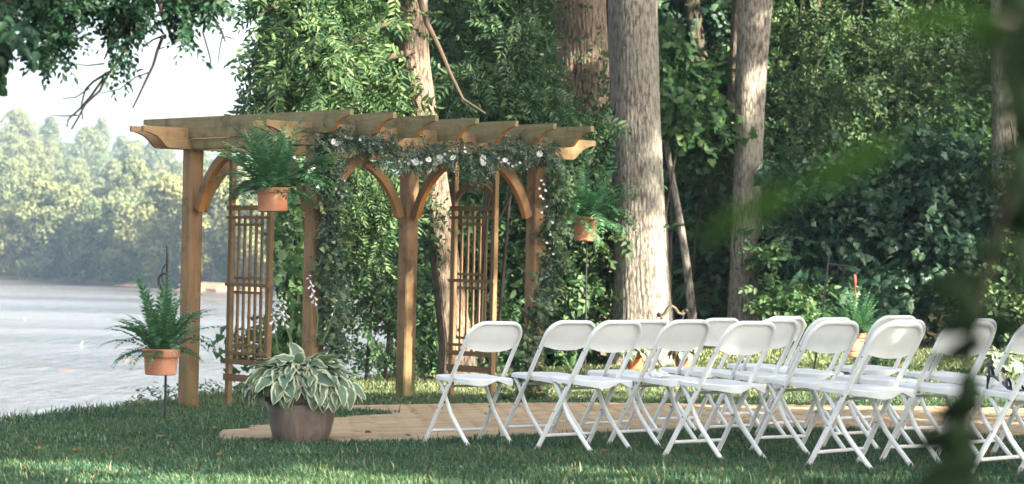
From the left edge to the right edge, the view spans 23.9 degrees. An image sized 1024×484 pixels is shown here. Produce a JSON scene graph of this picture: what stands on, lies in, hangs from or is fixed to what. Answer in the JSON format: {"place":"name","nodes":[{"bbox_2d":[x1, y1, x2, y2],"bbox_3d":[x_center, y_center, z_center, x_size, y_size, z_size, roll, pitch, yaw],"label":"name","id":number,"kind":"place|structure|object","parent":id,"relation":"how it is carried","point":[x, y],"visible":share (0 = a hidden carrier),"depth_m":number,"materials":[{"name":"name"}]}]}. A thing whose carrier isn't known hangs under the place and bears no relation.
{"place":"outdoors","nodes":[
{"label":"outdoors","id":0,"kind":"place"},
{"bbox_2d":[0,142,389,293],"bbox_3d":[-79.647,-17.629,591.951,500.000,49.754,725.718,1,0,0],"label":"hill","id":1,"kind":"structure","parent":0,"point":[57,278],"depth_m":349.13,"materials":[{"name":"green plant"}]},
{"bbox_2d":[0,157,26,223],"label":"broadleaf tree","id":2,"kind":"object","parent":1,"relation":"on","point":[11,170],"visible":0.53,"depth_m":407.35,"materials":[{"name":"green plant"}]},
{"bbox_2d":[0,131,26,157],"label":"broadleaf tree","id":3,"kind":"object","parent":1,"relation":"on","point":[10,147],"visible":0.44,"depth_m":556.48,"materials":[{"name":"green plant"}]},
{"bbox_2d":[0,203,32,276],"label":"broadleaf tree","id":4,"kind":"object","parent":1,"relation":"on","point":[7,263],"visible":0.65,"depth_m":353.57,"materials":[{"name":"green plant"}]},
{"bbox_2d":[0,107,42,156],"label":"broadleaf tree","id":5,"kind":"object","parent":1,"relation":"on","point":[18,118],"visible":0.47,"depth_m":595.24,"materials":[{"name":"green plant"}]},
{"bbox_2d":[14,169,57,204],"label":"broadleaf tree","id":6,"kind":"object","parent":1,"relation":"on","point":[35,174],"visible":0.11,"depth_m":374.30,"materials":[{"name":"green plant"}]},
{"bbox_2d":[17,138,56,178],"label":"broadleaf tree","id":7,"kind":"object","parent":1,"relation":"on","point":[34,148],"visible":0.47,"depth_m":515.59,"materials":[{"name":"green plant"}]},
{"bbox_2d":[12,176,73,279],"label":"broadleaf tree","id":8,"kind":"object","parent":1,"relation":"on","point":[26,220],"visible":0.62,"depth_m":350.66,"materials":[{"name":"green plant"}]},
{"bbox_2d":[39,115,62,143],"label":"broadleaf tree","id":9,"kind":"object","parent":1,"relation":"on","point":[51,125],"visible":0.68,"depth_m":633.14,"materials":[{"name":"green plant"}]},
{"bbox_2d":[43,139,62,177],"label":"broadleaf tree","id":10,"kind":"object","parent":1,"relation":"on","point":[51,148],"visible":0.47,"depth_m":555.62,"materials":[{"name":"green plant"}]},
{"bbox_2d":[29,183,96,278],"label":"broadleaf tree","id":11,"kind":"object","parent":1,"relation":"on","point":[71,197],"visible":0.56,"depth_m":348.79,"materials":[{"name":"green plant"}]},
{"bbox_2d":[55,161,83,184],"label":"broadleaf tree","id":12,"kind":"object","parent":1,"relation":"on","point":[71,170],"visible":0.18,"depth_m":480.50,"materials":[{"name":"green plant"}]},
{"bbox_2d":[54,156,93,181],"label":"broadleaf tree","id":13,"kind":"object","parent":1,"relation":"on","point":[71,160],"visible":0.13,"depth_m":512.39,"materials":[{"name":"green plant"}]},
{"bbox_2d":[59,196,105,282],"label":"broadleaf tree","id":14,"kind":"object","parent":1,"relation":"on","point":[80,235],"visible":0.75,"depth_m":343.31,"materials":[{"name":"green plant"}]},
{"bbox_2d":[72,170,93,188],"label":"broadleaf tree","id":15,"kind":"object","parent":1,"relation":"on","point":[81,179],"visible":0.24,"depth_m":452.01,"materials":[{"name":"green plant"}]},
{"bbox_2d":[65,126,108,170],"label":"broadleaf tree","id":16,"kind":"object","parent":1,"relation":"on","point":[89,135],"visible":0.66,"depth_m":591.64,"materials":[{"name":"green plant"}]},
{"bbox_2d":[93,117,111,151],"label":"broadleaf tree","id":17,"kind":"object","parent":1,"relation":"on","point":[101,127],"visible":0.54,"depth_m":652.12,"materials":[{"name":"green plant"}]},
{"bbox_2d":[96,158,123,186],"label":"broadleaf tree","id":18,"kind":"object","parent":1,"relation":"on","point":[112,166],"visible":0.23,"depth_m":476.60,"materials":[{"name":"green plant"}]},
{"bbox_2d":[86,190,139,281],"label":"broadleaf tree","id":19,"kind":"object","parent":1,"relation":"on","point":[113,200],"visible":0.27,"depth_m":336.01,"materials":[{"name":"green plant"}]},
{"bbox_2d":[100,202,141,281],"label":"broadleaf tree","id":20,"kind":"object","parent":1,"relation":"on","point":[118,220],"visible":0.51,"depth_m":328.01,"materials":[{"name":"green plant"}]},
{"bbox_2d":[109,135,133,161],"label":"broadleaf tree","id":21,"kind":"object","parent":1,"relation":"on","point":[119,143],"visible":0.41,"depth_m":625.14,"materials":[{"name":"green plant"}]},
{"bbox_2d":[109,155,150,202],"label":"broadleaf tree","id":22,"kind":"object","parent":1,"relation":"on","point":[134,169],"visible":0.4,"depth_m":375.75,"materials":[{"name":"green plant"}]},
{"bbox_2d":[118,140,145,163],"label":"broadleaf tree","id":23,"kind":"object","parent":1,"relation":"on","point":[130,147],"visible":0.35,"depth_m":588.32,"materials":[{"name":"green plant"}]},
{"bbox_2d":[106,196,176,283],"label":"broadleaf tree","id":24,"kind":"object","parent":1,"relation":"on","point":[127,242],"visible":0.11,"depth_m":328.17,"materials":[{"name":"green plant"}]},
{"bbox_2d":[133,211,169,283],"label":"broadleaf tree","id":25,"kind":"object","parent":1,"relation":"on","point":[138,264],"visible":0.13,"depth_m":320.17,"materials":[{"name":"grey plant"}]},
{"bbox_2d":[123,173,182,287],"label":"broadleaf tree","id":26,"kind":"object","parent":1,"relation":"on","point":[167,188],"visible":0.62,"depth_m":312.90,"materials":[{"name":"green plant"}]},
{"bbox_2d":[143,142,164,170],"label":"broadleaf tree","id":27,"kind":"object","parent":1,"relation":"on","point":[150,150],"visible":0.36,"depth_m":626.40,"materials":[{"name":"green plant"}]},
{"bbox_2d":[164,211,227,285],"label":"broadleaf tree","id":28,"kind":"object","parent":1,"relation":"on","point":[174,261],"visible":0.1,"depth_m":309.23,"materials":[{"name":"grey plant"}]},
{"bbox_2d":[177,175,248,282],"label":"broadleaf tree","id":29,"kind":"object","parent":1,"relation":"on","point":[211,264],"visible":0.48,"depth_m":304.82,"materials":[{"name":"green plant"}]},
{"bbox_2d":[235,191,284,285],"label":"broadleaf tree","id":30,"kind":"object","parent":1,"relation":"on","point":[253,199],"visible":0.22,"depth_m":298.55,"materials":[{"name":"green plant"}]},
{"bbox_2d":[0,0,398,173],"label":"sky","id":31,"kind":"structure","parent":0,"point":[188,88],"materials":[{"name":"white"}]},
{"bbox_2d":[0,280,415,419],"bbox_3d":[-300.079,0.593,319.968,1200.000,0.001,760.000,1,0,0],"label":"river","id":32,"kind":"structure","parent":0,"point":[40,346],"depth_m":128.21,"materials":[{"name":"liquid"}]},
{"bbox_2d":[0,305,1023,483],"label":"lawn","id":33,"kind":"structure","parent":0,"point":[931,317],"depth_m":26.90,"materials":[{"name":"plant"}]},
{"bbox_2d":[0,0,250,129],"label":"overhanging tree","id":34,"kind":"object","parent":33,"relation":"on","point":[57,27],"visible":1,"depth_m":9.92,"materials":[{"name":"green plant"}]},
{"bbox_2d":[157,245,168,418],"bbox_3d":[-2.749,0.791,18.987,0.096,1.538,0.033,1,0,-14],"label":"shepherds hook","id":35,"kind":"object","parent":33,"relation":"on","point":[165,377],"visible":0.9,"depth_m":18.99,"materials":[{"name":"black metal"}]},
{"bbox_2d":[141,292,180,375],"bbox_3d":[-2.739,0.712,18.896,0.304,0.653,0.304,1,0,0],"label":"flower pot","id":36,"kind":"object","parent":35,"relation":"hanging from","point":[166,366],"visible":0.79,"depth_m":18.78,"materials":[{"name":"ceramic"}]},
{"bbox_2d":[95,268,229,371],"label":"fern","id":37,"kind":"object","parent":36,"relation":"in","point":[164,329],"visible":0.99,"depth_m":18.81,"materials":[{"name":"green plant"}]},
{"bbox_2d":[223,157,273,406],"bbox_3d":[-2.325,0.409,21.374,0.064,2.383,0.655,1,0,-42],"label":"trellis","id":38,"kind":"object","parent":33,"relation":"on","point":[229,361],"visible":0.71,"depth_m":21.38,"materials":[{"name":"brown wood"}]},
{"bbox_2d":[117,359,393,404],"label":"weeds","id":39,"kind":"object","parent":33,"relation":"on","point":[201,392],"visible":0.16,"depth_m":23.02,"materials":[{"name":"green plant"}]},
{"bbox_2d":[208,156,327,389],"bbox_3d":[-2.427,0.330,24.500,1.256,2.762,1.814,1,0,0],"label":"maple sapling","id":40,"kind":"object","parent":33,"relation":"on","point":[290,287],"visible":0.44,"depth_m":24.56,"materials":[{"name":"green plant"}]},
{"bbox_2d":[265,390,335,444],"bbox_3d":[-1.384,1.154,15.888,0.503,0.342,0.503,1,0,0],"label":"planter","id":41,"kind":"object","parent":33,"relation":"on","point":[300,419],"visible":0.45,"depth_m":15.71,"materials":[{"name":"brown ceramic"}]},
{"bbox_2d":[241,275,366,412],"bbox_3d":[-1.360,0.663,15.909,0.833,0.901,0.818,1,0,0],"label":"hosta","id":42,"kind":"object","parent":41,"relation":"in","point":[322,381],"visible":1,"depth_m":15.67,"materials":[{"name":"green plant"}]},
{"bbox_2d":[223,0,484,379],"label":"walnut tree","id":43,"kind":"object","parent":33,"relation":"on","point":[292,72],"visible":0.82,"depth_m":24.91,"materials":[{"name":"green plant"}]},
{"bbox_2d":[130,109,595,406],"bbox_3d":[-1.319,0.252,21.640,3.687,2.635,3.053,1,0,-41],"label":"pergola","id":44,"kind":"object","parent":33,"relation":"on","point":[192,138],"visible":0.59,"depth_m":21.42,"materials":[{"name":"brown wood"}]},
{"bbox_2d":[255,141,289,211],"bbox_3d":[-1.949,-0.531,19.623,0.286,0.573,0.286,-2,0,0],"label":"flower pot","id":45,"kind":"object","parent":44,"relation":"hanging from","point":[270,201],"visible":0.84,"depth_m":19.52,"materials":[{"name":"ceramic"}]},
{"bbox_2d":[202,106,348,212],"bbox_3d":[-1.893,-0.650,19.644,1.222,0.939,1.390,1,0,0],"label":"fern","id":46,"kind":"object","parent":45,"relation":"in","point":[271,169],"visible":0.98,"depth_m":19.52,"materials":[{"name":"green plant"}]},
{"bbox_2d":[297,109,581,402],"bbox_3d":[-0.616,0.244,20.842,3.156,2.659,0.519,1,0,-42],"label":"garland","id":47,"kind":"object","parent":44,"relation":"attached to","point":[332,242],"visible":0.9,"depth_m":20.79,"materials":[{"name":"green plant"}]},
{"bbox_2d":[296,157,441,282],"bbox_3d":[-1.651,-0.481,25.658,1.676,1.843,1.930,1,0,-16],"label":"honey locust sapling","id":48,"kind":"object","parent":33,"relation":"on","point":[372,204],"visible":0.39,"depth_m":25.36,"materials":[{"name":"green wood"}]},
{"bbox_2d":[278,159,466,381],"bbox_3d":[-1.570,0.456,26.628,2.157,2.868,2.541,1,0,0],"label":"bank bush","id":49,"kind":"object","parent":33,"relation":"on","point":[375,289],"visible":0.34,"depth_m":26.47,"materials":[{"name":"green plant"}]},
{"bbox_2d":[263,0,555,274],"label":"woodland tree","id":50,"kind":"object","parent":33,"relation":"on","point":[390,39],"visible":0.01,"depth_m":39.09,"materials":[{"name":"green plant"}]},
{"bbox_2d":[348,162,564,378],"bbox_3d":[-0.790,0.495,29.075,2.572,3.242,4.187,1,0,21],"label":"sassafras bush","id":51,"kind":"object","parent":33,"relation":"on","point":[429,333],"visible":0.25,"depth_m":29.07,"materials":[{"name":"green plant"}]},
{"bbox_2d":[369,0,558,198],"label":"slippery elm","id":52,"kind":"object","parent":33,"relation":"on","point":[434,52],"visible":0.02,"depth_m":33.05,"materials":[{"name":"green plant"}]},
{"bbox_2d":[422,321,521,444],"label":"folding chair","id":53,"kind":"object","parent":33,"relation":"on","point":[491,336],"visible":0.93,"depth_m":15.37,"materials":[{"name":"white plastic"}]},
{"bbox_2d":[446,162,498,395],"bbox_3d":[-0.370,0.396,22.774,0.064,2.383,0.655,1,0,-42],"label":"trellis","id":54,"kind":"object","parent":33,"relation":"on","point":[454,217],"visible":0.8,"depth_m":22.77,"materials":[{"name":"brown wood"}]},
{"bbox_2d":[389,0,608,204],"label":"woodland tree","id":55,"kind":"object","parent":33,"relation":"on","point":[450,182],"visible":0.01,"depth_m":40.32,"materials":[{"name":"green plant"}]},
{"bbox_2d":[401,0,630,370],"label":"walnut sapling","id":56,"kind":"object","parent":33,"relation":"on","point":[491,84],"visible":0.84,"depth_m":27.93,"materials":[{"name":"green plant"}]},
{"bbox_2d":[422,159,612,367],"bbox_3d":[0.000,0.347,30.539,2.772,3.686,3.164,1,0,0],"label":"dogwood bush","id":57,"kind":"object","parent":33,"relation":"on","point":[553,356],"visible":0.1,"depth_m":29.55,"materials":[{"name":"green plant"}]},
{"bbox_2d":[500,320,595,437],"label":"folding chair","id":58,"kind":"object","parent":33,"relation":"on","point":[567,335],"visible":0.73,"depth_m":15.79,"materials":[{"name":"white plastic"}]},
{"bbox_2d":[536,0,612,360],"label":"ivy clad tree","id":59,"kind":"object","parent":33,"relation":"on","point":[583,25],"visible":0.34,"depth_m":30.72,"materials":[{"name":"green plant"}]},
{"bbox_2d":[475,86,686,366],"bbox_3d":[0.835,-0.163,29.779,2.581,3.528,2.179,1,0,0],"label":"hackberry bush","id":60,"kind":"object","parent":33,"relation":"on","point":[601,280],"visible":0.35,"depth_m":29.46,"materials":[{"name":"green plant"}]},
{"bbox_2d":[534,320,641,450],"bbox_3d":[0.478,0.878,14.674,0.501,0.826,0.476,1,-1,44],"label":"folding chair","id":61,"kind":"object","parent":33,"relation":"on","point":[611,336],"visible":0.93,"depth_m":14.58,"materials":[{"name":"white plastic"}]},
{"bbox_2d":[584,156,592,386],"bbox_3d":[0.772,0.366,24.998,0.073,2.522,0.016,1,0,0],"label":"shepherds hook","id":62,"kind":"object","parent":33,"relation":"on","point":[586,277],"visible":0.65,"depth_m":24.99,"materials":[{"name":"black metal"}]},
{"bbox_2d":[574,166,598,241],"bbox_3d":[0.768,-0.394,24.883,0.296,0.773,0.296,3,0,0],"label":"flower pot","id":63,"kind":"object","parent":62,"relation":"hanging from","point":[580,234],"visible":0.73,"depth_m":24.78,"materials":[{"name":"ceramic"}]},
{"bbox_2d":[546,143,649,248],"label":"fern","id":64,"kind":"object","parent":63,"relation":"in","point":[593,206],"visible":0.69,"depth_m":24.72,"materials":[{"name":"green plant"}]},
{"bbox_2d":[579,319,667,433],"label":"folding chair","id":65,"kind":"object","parent":33,"relation":"on","point":[651,329],"visible":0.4,"depth_m":16.29,"materials":[{"name":"white plastic"}]},
{"bbox_2d":[605,0,674,366],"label":"hardwood tree","id":66,"kind":"object","parent":33,"relation":"on","point":[641,284],"visible":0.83,"depth_m":29.23,"materials":[{"name":"grey plant"}]},
{"bbox_2d":[607,319,709,448],"bbox_3d":[0.925,0.887,15.069,0.476,0.826,0.502,1,0,-43],"label":"folding chair","id":67,"kind":"object","parent":33,"relation":"on","point":[683,335],"visible":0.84,"depth_m":14.96,"materials":[{"name":"white plastic"}]},
{"bbox_2d":[660,114,696,318],"bbox_3d":[2.267,-0.210,33.006,0.674,3.517,0.178,1,0,0],"label":"sapling","id":68,"kind":"object","parent":33,"relation":"on","point":[690,296],"visible":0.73,"depth_m":32.96,"materials":[{"name":"grey plant"}]},
{"bbox_2d":[606,0,776,192],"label":"tree","id":69,"kind":"object","parent":33,"relation":"on","point":[712,20],"visible":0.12,"depth_m":36.17,"materials":[{"name":"green plant"}]},
{"bbox_2d":[684,0,719,188],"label":"crooked tree","id":70,"kind":"object","parent":33,"relation":"on","point":[692,12],"visible":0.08,"depth_m":35.92,"materials":[{"name":"brown plant"}]},
{"bbox_2d":[663,145,764,319],"bbox_3d":[2.551,0.021,34.537,2.356,3.154,2.467,1,0,0],"label":"understory bush","id":71,"kind":"object","parent":33,"relation":"on","point":[711,278],"visible":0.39,"depth_m":34.04,"materials":[{"name":"green plant"}]},
{"bbox_2d":[658,0,777,319],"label":"tulip tree sapling","id":72,"kind":"object","parent":33,"relation":"on","point":[702,139],"visible":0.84,"depth_m":32.92,"materials":[{"name":"green plant"}]},
{"bbox_2d":[662,321,775,457],"bbox_3d":[1.205,0.856,13.892,0.476,0.826,0.502,2,0,-43],"label":"folding chair","id":73,"kind":"object","parent":33,"relation":"on","point":[746,337],"visible":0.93,"depth_m":13.79,"materials":[{"name":"white plastic"}]},
{"bbox_2d":[725,0,738,257],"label":"hardwood tree","id":74,"kind":"object","parent":33,"relation":"on","point":[733,44],"visible":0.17,"depth_m":34.95,"materials":[{"name":"brown plant"}]},
{"bbox_2d":[698,318,797,440],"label":"folding chair","id":75,"kind":"object","parent":33,"relation":"on","point":[786,331],"visible":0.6,"depth_m":15.56,"materials":[{"name":"white plastic"}]},
{"bbox_2d":[727,0,772,320],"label":"hardwood tree","id":76,"kind":"object","parent":33,"relation":"on","point":[753,31],"visible":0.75,"depth_m":32.84,"materials":[{"name":"grey plant"}]},
{"bbox_2d":[732,220,841,348],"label":"spicebush","id":77,"kind":"object","parent":33,"relation":"on","point":[787,302],"visible":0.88,"depth_m":31.46,"materials":[{"name":"green plant"}]},
{"bbox_2d":[661,0,935,80],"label":"woodland tree","id":78,"kind":"object","parent":33,"relation":"on","point":[853,3],"visible":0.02,"depth_m":42.70,"materials":[{"name":"green plant"}]},
{"bbox_2d":[754,317,849,436],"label":"folding chair","id":79,"kind":"object","parent":33,"relation":"on","point":[813,373],"visible":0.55,"depth_m":15.87,"materials":[{"name":"white plastic"}]},
{"bbox_2d":[750,320,858,455],"bbox_3d":[1.752,0.869,14.378,0.476,0.826,0.501,2,-1,-43],"label":"folding chair","id":80,"kind":"object","parent":33,"relation":"on","point":[831,336],"visible":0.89,"depth_m":14.28,"materials":[{"name":"white plastic"}]},
{"bbox_2d":[762,0,900,316],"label":"woodland tree","id":81,"kind":"object","parent":33,"relation":"on","point":[826,152],"visible":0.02,"depth_m":41.01,"materials":[{"name":"green plant"}]},
{"bbox_2d":[813,252,856,368],"bbox_3d":[3.356,0.824,25.196,0.468,1.440,0.020,1,0,0],"label":"shepherds hook","id":82,"kind":"object","parent":33,"relation":"on","point":[824,293],"visible":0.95,"depth_m":25.19,"materials":[{"name":"black metal"}]},
{"bbox_2d":[848,333,866,356],"bbox_3d":[3.555,1.063,24.995,0.284,0.250,0.284,1,0,0],"label":"flower pot","id":83,"kind":"object","parent":82,"relation":"hanging from","point":[857,345],"visible":0.23,"depth_m":24.88,"materials":[{"name":"ceramic"}]},
{"bbox_2d":[807,283,885,334],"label":"fern","id":84,"kind":"object","parent":83,"relation":"in","point":[853,313],"visible":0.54,"depth_m":24.91,"materials":[{"name":"green plant"}]},
{"bbox_2d":[703,0,990,225],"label":"beech tree","id":85,"kind":"object","parent":33,"relation":"on","point":[872,58],"visible":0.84,"depth_m":35.49,"materials":[{"name":"green plant"}]},
{"bbox_2d":[699,0,1023,483],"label":"leafy branch","id":86,"kind":"object","parent":33,"relation":"on","point":[999,30],"visible":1,"depth_m":1.61,"materials":[{"name":"green plant"}]},
{"bbox_2d":[713,106,1010,344],"bbox_3d":[4.905,-0.231,32.649,4.248,3.337,3.184,1,0,0],"label":"hibiscus shrub","id":87,"kind":"object","parent":33,"relation":"on","point":[899,231],"visible":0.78,"depth_m":32.05,"materials":[{"name":"green plant"}]},
{"bbox_2d":[807,322,922,470],"bbox_3d":[1.923,0.839,13.102,0.476,0.826,0.501,1,0,-44],"label":"folding chair","id":88,"kind":"object","parent":33,"relation":"on","point":[891,340],"visible":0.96,"depth_m":13.00,"materials":[{"name":"white plastic"}]},
{"bbox_2d":[822,315,915,431],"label":"folding chair","id":89,"kind":"object","parent":33,"relation":"on","point":[880,370],"visible":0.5,"depth_m":16.25,"materials":[{"name":"white plastic"}]},
{"bbox_2d":[821,319,925,448],"bbox_3d":[2.221,0.879,14.797,0.476,0.826,0.501,2,-1,-43],"label":"folding chair","id":90,"kind":"object","parent":33,"relation":"on","point":[881,380],"visible":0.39,"depth_m":14.69,"materials":[{"name":"white plastic"}]},
{"bbox_2d":[849,352,922,375],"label":"rose bush","id":91,"kind":"object","parent":33,"relation":"on","point":[874,360],"visible":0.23,"depth_m":26.31,"materials":[{"name":"green plant"}]},
{"bbox_2d":[829,0,991,299],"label":"woodland tree","id":92,"kind":"object","parent":33,"relation":"on","point":[954,125],"visible":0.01,"depth_m":41.03,"materials":[{"name":"green plant"}]},
{"bbox_2d":[864,0,988,69],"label":"woodland tree","id":93,"kind":"object","parent":33,"relation":"on","point":[975,3],"visible":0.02,"depth_m":42.91,"materials":[{"name":"green plant"}]},
{"bbox_2d":[875,101,991,175],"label":"woodland tree","id":94,"kind":"object","parent":33,"relation":"on","point":[978,125],"visible":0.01,"depth_m":41.35,"materials":[{"name":"green plant"}]},
{"bbox_2d":[879,0,990,128],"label":"woodland tree","id":95,"kind":"object","parent":33,"relation":"on","point":[979,93],"visible":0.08,"depth_m":42.21,"materials":[{"name":"green plant"}]},
{"bbox_2d":[878,321,994,461],"bbox_3d":[2.390,0.850,13.521,0.476,0.826,0.501,2,-2,-38],"label":"folding chair","id":96,"kind":"object","parent":33,"relation":"on","point":[985,332],"visible":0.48,"depth_m":13.43,"materials":[{"name":"white plastic"}]},
{"bbox_2d":[895,318,996,440],"bbox_3d":[2.741,0.883,15.251,0.476,0.826,0.501,2,0,-41],"label":"folding chair","id":97,"kind":"object","parent":33,"relation":"on","point":[946,377],"visible":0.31,"depth_m":15.16,"materials":[{"name":"white plastic"}]},
{"bbox_2d":[932,129,1023,348],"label":"spicebush","id":98,"kind":"object","parent":33,"relation":"on","point":[1008,304],"visible":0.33,"depth_m":31.04,"materials":[{"name":"green plant"}]},
{"bbox_2d":[971,332,1023,454],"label":"folding chair","id":99,"kind":"object","parent":33,"relation":"on","point":[1016,344],"visible":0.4,"depth_m":13.73,"materials":[{"name":"white plastic"}]},
{"bbox_2d":[974,345,1023,374],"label":"hosta","id":100,"kind":"object","parent":33,"relation":"on","point":[1016,365],"visible":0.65,"depth_m":26.34,"materials":[{"name":"green plant"}]},
{"bbox_2d":[977,370,1023,474],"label":"folding chair","id":101,"kind":"object","parent":33,"relation":"on","point":[1012,395],"visible":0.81,"depth_m":12.23,"materials":[{"name":"white plastic"}]},
{"bbox_2d":[990,0,1022,299],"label":"hardwood tree","id":102,"kind":"object","parent":33,"relation":"on","point":[1001,135],"visible":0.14,"depth_m":31.86,"materials":[{"name":"grey plant"}]},
{"bbox_2d":[219,402,1023,442],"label":"path","id":103,"kind":"structure","parent":0,"point":[401,424],"depth_m":18.13,"materials":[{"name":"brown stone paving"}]},
{"bbox_2d":[649,318,737,429],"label":"folding chair","id":104,"kind":"object","parent":103,"relation":"on","point":[719,327],"visible":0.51,"depth_m":16.71,"materials":[{"name":"white plastic"}]},
{"bbox_2d":[714,316,804,425],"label":"folding chair","id":105,"kind":"object","parent":103,"relation":"on","point":[747,366],"visible":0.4,"depth_m":17.24,"materials":[{"name":"white plastic"}]},
{"bbox_2d":[986,365,1023,390],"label":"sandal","id":106,"kind":"object","parent":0,"point":[1010,386],"visible":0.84,"depth_m":12.33,"materials":[{"name":"black leather"}]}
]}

